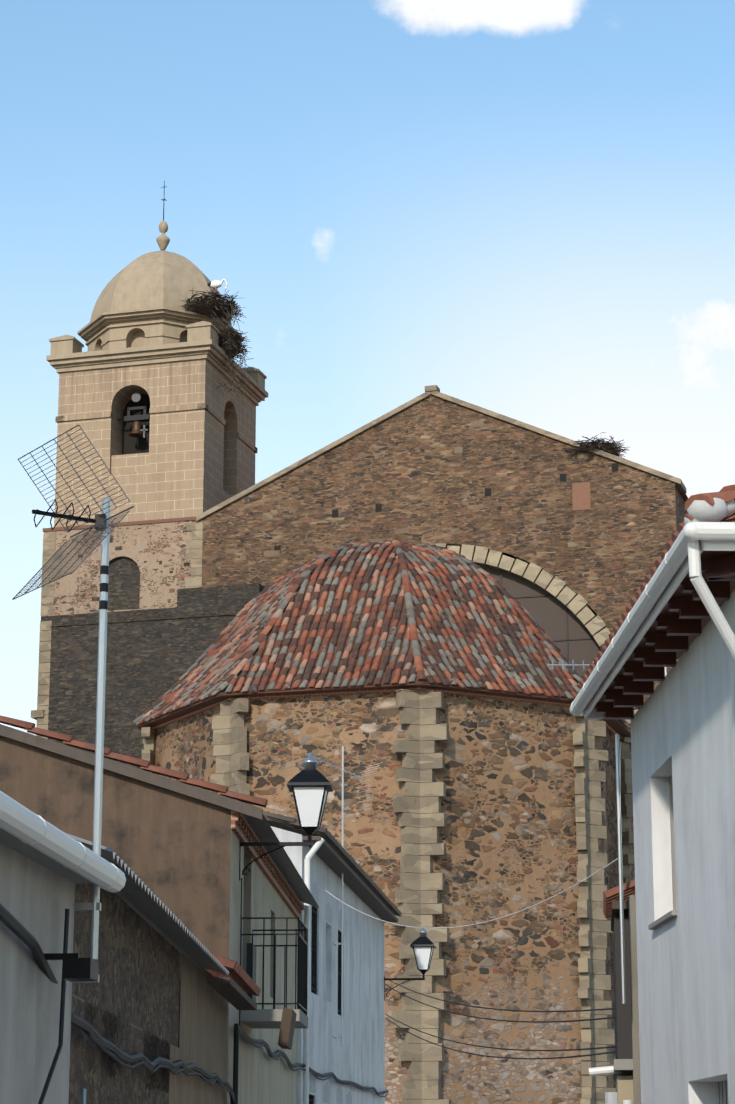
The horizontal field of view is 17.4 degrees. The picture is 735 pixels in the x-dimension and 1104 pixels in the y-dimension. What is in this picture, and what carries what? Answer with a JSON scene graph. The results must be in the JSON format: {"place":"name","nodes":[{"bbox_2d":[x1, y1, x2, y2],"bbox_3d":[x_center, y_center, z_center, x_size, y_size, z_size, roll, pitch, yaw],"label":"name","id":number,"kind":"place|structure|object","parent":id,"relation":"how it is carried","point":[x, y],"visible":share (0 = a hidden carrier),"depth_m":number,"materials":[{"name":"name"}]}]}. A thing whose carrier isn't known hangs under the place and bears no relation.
{"place":"outdoors","nodes":[
{"label":"outdoors","id":0,"kind":"place"},
{"bbox_2d":[0,828,93,1103],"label":"house","id":1,"kind":"structure","parent":0,"point":[37,893],"depth_m":11.84,"materials":[{"name":"grey paint"}]},
{"bbox_2d":[0,791,125,892],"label":"gutter","id":2,"kind":"object","parent":1,"relation":"attached to","point":[23,824],"visible":1,"depth_m":11.36,"materials":[{"name":"white plastic"}]},
{"bbox_2d":[43,498,110,981],"bbox_3d":[-1.597,0.939,12.637,0.430,2.810,1.156,1,-14,-6],"label":"antenna mast","id":3,"kind":"object","parent":1,"relation":"attached to","point":[76,967],"visible":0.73,"depth_m":13.03,"materials":[{"name":"grey metal"}]},
{"bbox_2d":[12,424,133,599],"bbox_3d":[-1.648,-0.191,13.321,0.470,0.827,0.785,9,-17,-32],"label":"antenna","id":4,"kind":"object","parent":3,"relation":"attached to","point":[99,520],"visible":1,"depth_m":13.30,"materials":[{"name":"grey metal"}]},
{"bbox_2d":[0,878,388,1103],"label":"facade cables","id":5,"kind":"object","parent":1,"relation":"attached to","point":[17,928],"visible":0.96,"depth_m":15.76,"materials":[{"name":"black plastic"}]},
{"bbox_2d":[68,884,228,1103],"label":"old house","id":6,"kind":"structure","parent":0,"point":[128,1003],"depth_m":17.10,"materials":[{"name":"black stone"}]},
{"bbox_2d":[64,832,296,1049],"bbox_3d":[-4.722,2.240,19.484,7.722,2.980,12.500,0,-14,1],"label":"roof eave","id":7,"kind":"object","parent":6,"relation":"on","point":[230,981],"depth_m":19.41,"materials":[{"name":"brown wood"}]},
{"bbox_2d":[227,829,297,1103],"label":"cream house","id":8,"kind":"structure","parent":0,"point":[264,1077],"depth_m":29.15,"materials":[{"name":"grey paint"}]},
{"bbox_2d":[0,736,230,1047],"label":"brown wall","id":9,"kind":"structure","parent":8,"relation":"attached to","point":[171,850],"depth_m":25.74,"materials":[{"name":"brown paint"}]},
{"bbox_2d":[0,715,318,919],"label":"roof edge","id":10,"kind":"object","parent":8,"relation":"on","point":[249,823],"depth_m":25.91,"materials":[{"name":"brown wood"}]},
{"bbox_2d":[239,752,332,880],"bbox_3d":[-0.908,2.941,26.707,1.025,1.430,0.490,-1,-14,2],"label":"lantern","id":11,"kind":"object","parent":10,"relation":"attached to","point":[309,786],"visible":1,"depth_m":26.59,"materials":[{"name":"black metal"}]},
{"bbox_2d":[240,917,307,1028],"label":"balcony","id":12,"kind":"structure","parent":8,"relation":"attached to","point":[262,1018],"depth_m":26.84,"materials":[{"name":"black metal"}]},
{"bbox_2d":[0,0,734,734],"label":"sky","id":13,"kind":"structure","parent":0,"point":[520,210],"materials":[{"name":"blue"}]},
{"bbox_2d":[240,420,618,559],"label":"putlog holes","id":14,"kind":"object","parent":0,"point":[581,496],"visible":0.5,"depth_m":93.10,"materials":[{"name":"brown stone"}]},
{"bbox_2d":[548,659,666,675],"bbox_3d":[2.454,1.561,24.240,1.250,0.957,0.105,1,-14,-2],"label":"antenna","id":15,"kind":"object","parent":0,"point":[563,665],"visible":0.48,"depth_m":24.33,"materials":[{"name":"silver metal"}]},
{"bbox_2d":[612,895,640,1103],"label":"house","id":16,"kind":"structure","parent":0,"point":[626,1062],"depth_m":23.01,"materials":[{"name":"grey paint"}]},
{"bbox_2d":[589,1066,631,1103],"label":"back pipes","id":17,"kind":"object","parent":16,"relation":"attached to","point":[611,1097],"visible":0.79,"depth_m":23.33,"materials":[{"name":"white plastic"}]},
{"bbox_2d":[603,879,634,930],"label":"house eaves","id":18,"kind":"object","parent":16,"relation":"on","point":[611,903],"visible":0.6,"depth_m":23.44,"materials":[{"name":"tile"}]},
{"bbox_2d":[615,734,625,1003],"bbox_3d":[2.427,3.024,22.989,0.037,2.580,0.037,6,-16,-22],"label":"pole","id":19,"kind":"object","parent":16,"relation":"attached to","point":[620,871],"visible":1,"depth_m":22.97,"materials":[{"name":"grey metal"}]},
{"bbox_3d":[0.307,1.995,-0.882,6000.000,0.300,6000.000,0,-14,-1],"label":"ground","id":20,"kind":"structure","parent":0,"visible":0},
{"bbox_2d":[31,607,176,738],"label":"trim","id":21,"kind":"structure","parent":20,"relation":"on","point":[41,712],"depth_m":97.10,"materials":[{"name":"beige stone"}]},
{"bbox_2d":[40,517,203,615],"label":"tower stage","id":22,"kind":"object","parent":21,"relation":"on","point":[155,564],"visible":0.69,"depth_m":97.42,"materials":[{"name":"beige stone"}]},
{"bbox_2d":[54,359,257,526],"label":"bell tower","id":23,"kind":"structure","parent":22,"relation":"on","point":[198,458],"depth_m":98.85,"materials":[{"name":"beige stone"}]},
{"bbox_2d":[118,393,149,446],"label":"bells","id":24,"kind":"object","parent":23,"relation":"hanging from","point":[136,431],"visible":0.65,"depth_m":99.58,"materials":[{"name":"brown metal"}]},
{"bbox_2d":[122,394,149,454],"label":"belfry opening","id":25,"kind":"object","parent":23,"relation":"in","point":[129,444],"visible":0.07,"depth_m":100.20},
{"bbox_2d":[46,250,267,405],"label":"tower top","id":26,"kind":"structure","parent":23,"relation":"on","point":[139,316],"depth_m":100.51,"materials":[{"name":"beige stone"}]},
{"bbox_2d":[156,181,169,250],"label":"finial","id":27,"kind":"object","parent":26,"relation":"on","point":[163,240],"visible":0.96,"depth_m":104.16,"materials":[{"name":"beige stone"}]},
{"bbox_2d":[180,288,629,458],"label":"stork nests","id":28,"kind":"object","parent":26,"relation":"on","point":[229,344],"visible":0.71,"depth_m":99.86,"materials":[{"name":"brown"}]},
{"bbox_2d":[207,279,604,441],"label":"storks","id":29,"kind":"object","parent":28,"relation":"on","point":[215,284],"visible":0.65,"depth_m":100.73,"materials":[{"name":"white"}]},
{"bbox_2d":[48,583,264,769],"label":"stone wall","id":30,"kind":"structure","parent":20,"relation":"on","point":[149,663],"depth_m":93.77,"materials":[{"name":"stone"}]},
{"bbox_2d":[271,826,384,1103],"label":"white house","id":31,"kind":"structure","parent":20,"relation":"on","point":[358,1057],"depth_m":40.18,"materials":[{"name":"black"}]},
{"bbox_2d":[263,811,401,922],"bbox_3d":[-4.615,4.534,42.495,9.363,2.917,12.520,-2,-14,6],"label":"roof eave","id":32,"kind":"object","parent":31,"relation":"on","point":[334,856],"depth_m":39.35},
{"bbox_2d":[303,746,382,1103],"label":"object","id":33,"kind":"object","parent":31,"relation":"attached to","point":[314,849],"visible":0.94,"depth_m":35.59,"materials":[{"name":"white plastic"}]},
{"bbox_2d":[384,927,435,999],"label":"lantern","id":34,"kind":"object","parent":31,"relation":"attached to","point":[422,946],"visible":0.98,"depth_m":47.29,"materials":[{"name":"black metal"}]},
{"bbox_2d":[325,742,620,1059],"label":"overhead cables","id":35,"kind":"object","parent":31,"relation":"attached to","point":[507,1009],"visible":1,"depth_m":29.12,"materials":[{"name":"black"}]},
{"bbox_2d":[155,692,634,1103],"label":"apse walls","id":36,"kind":"structure","parent":20,"relation":"on","point":[507,835],"depth_m":71.95,"materials":[{"name":"brown stone"}]},
{"bbox_2d":[151,687,621,738],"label":"roof eave","id":37,"kind":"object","parent":36,"relation":"on","point":[213,705],"depth_m":73.05,"materials":[{"name":"brown stone"}]},
{"bbox_2d":[133,539,630,737],"bbox_3d":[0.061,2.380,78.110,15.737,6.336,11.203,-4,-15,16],"label":"apse roof tiles","id":38,"kind":"object","parent":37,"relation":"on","point":[225,657],"visible":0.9,"depth_m":75.31,"materials":[{"name":"red tile"}]},
{"bbox_2d":[141,689,634,1103],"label":"stone quoins","id":39,"kind":"object","parent":36,"relation":"attached to","point":[417,894],"visible":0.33,"depth_m":71.55,"materials":[{"name":"beige stone"}]},
{"bbox_2d":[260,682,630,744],"bbox_3d":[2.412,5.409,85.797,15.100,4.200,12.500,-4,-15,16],"label":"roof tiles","id":40,"kind":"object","parent":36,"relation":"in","point":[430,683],"depth_m":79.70,"materials":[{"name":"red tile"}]},
{"bbox_2d":[202,395,679,707],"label":"gable wall","id":41,"kind":"structure","parent":20,"relation":"on","point":[415,475],"depth_m":94.27,"materials":[{"name":"brown stone"}]},
{"bbox_2d":[196,385,686,521],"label":"gable coping","id":42,"kind":"object","parent":41,"relation":"on","point":[433,390],"visible":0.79,"depth_m":95.39,"materials":[{"name":"beige stone"}]},
{"bbox_2d":[433,543,639,731],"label":"arch voussoirs","id":43,"kind":"object","parent":41,"relation":"attached to","point":[560,590],"visible":0.1,"depth_m":92.33,"materials":[{"name":"stone"}]},
{"bbox_2d":[479,565,619,721],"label":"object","id":44,"kind":"object","parent":41,"relation":"in","point":[564,628],"visible":0.1,"depth_m":92.28,"materials":[{"name":"brown"}]},
{"bbox_2d":[675,486,687,530],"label":"nave walls","id":45,"kind":"structure","parent":20,"relation":"on","point":[681,511],"depth_m":92.51,"materials":[{"name":"brown stone"}]},
{"bbox_2d":[631,590,734,1103],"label":"white house","id":46,"kind":"structure","parent":20,"relation":"on","point":[683,748],"depth_m":19.69,"materials":[{"name":"white paint"}]},
{"bbox_2d":[570,522,734,718],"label":"gutter","id":47,"kind":"object","parent":46,"relation":"attached to","point":[690,545],"visible":0.98,"depth_m":17.91,"materials":[{"name":"white metal"}]},
{"bbox_2d":[579,485,734,687],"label":"roof corner","id":48,"kind":"object","parent":46,"relation":"on","point":[719,506],"visible":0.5,"depth_m":16.98,"materials":[{"name":"tile"}]},
{"bbox_2d":[593,551,734,719],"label":"roof eaves","id":49,"kind":"object","parent":46,"relation":"attached to","point":[676,623],"visible":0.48,"depth_m":19.78,"materials":[{"name":"brown wood"}]}
]}

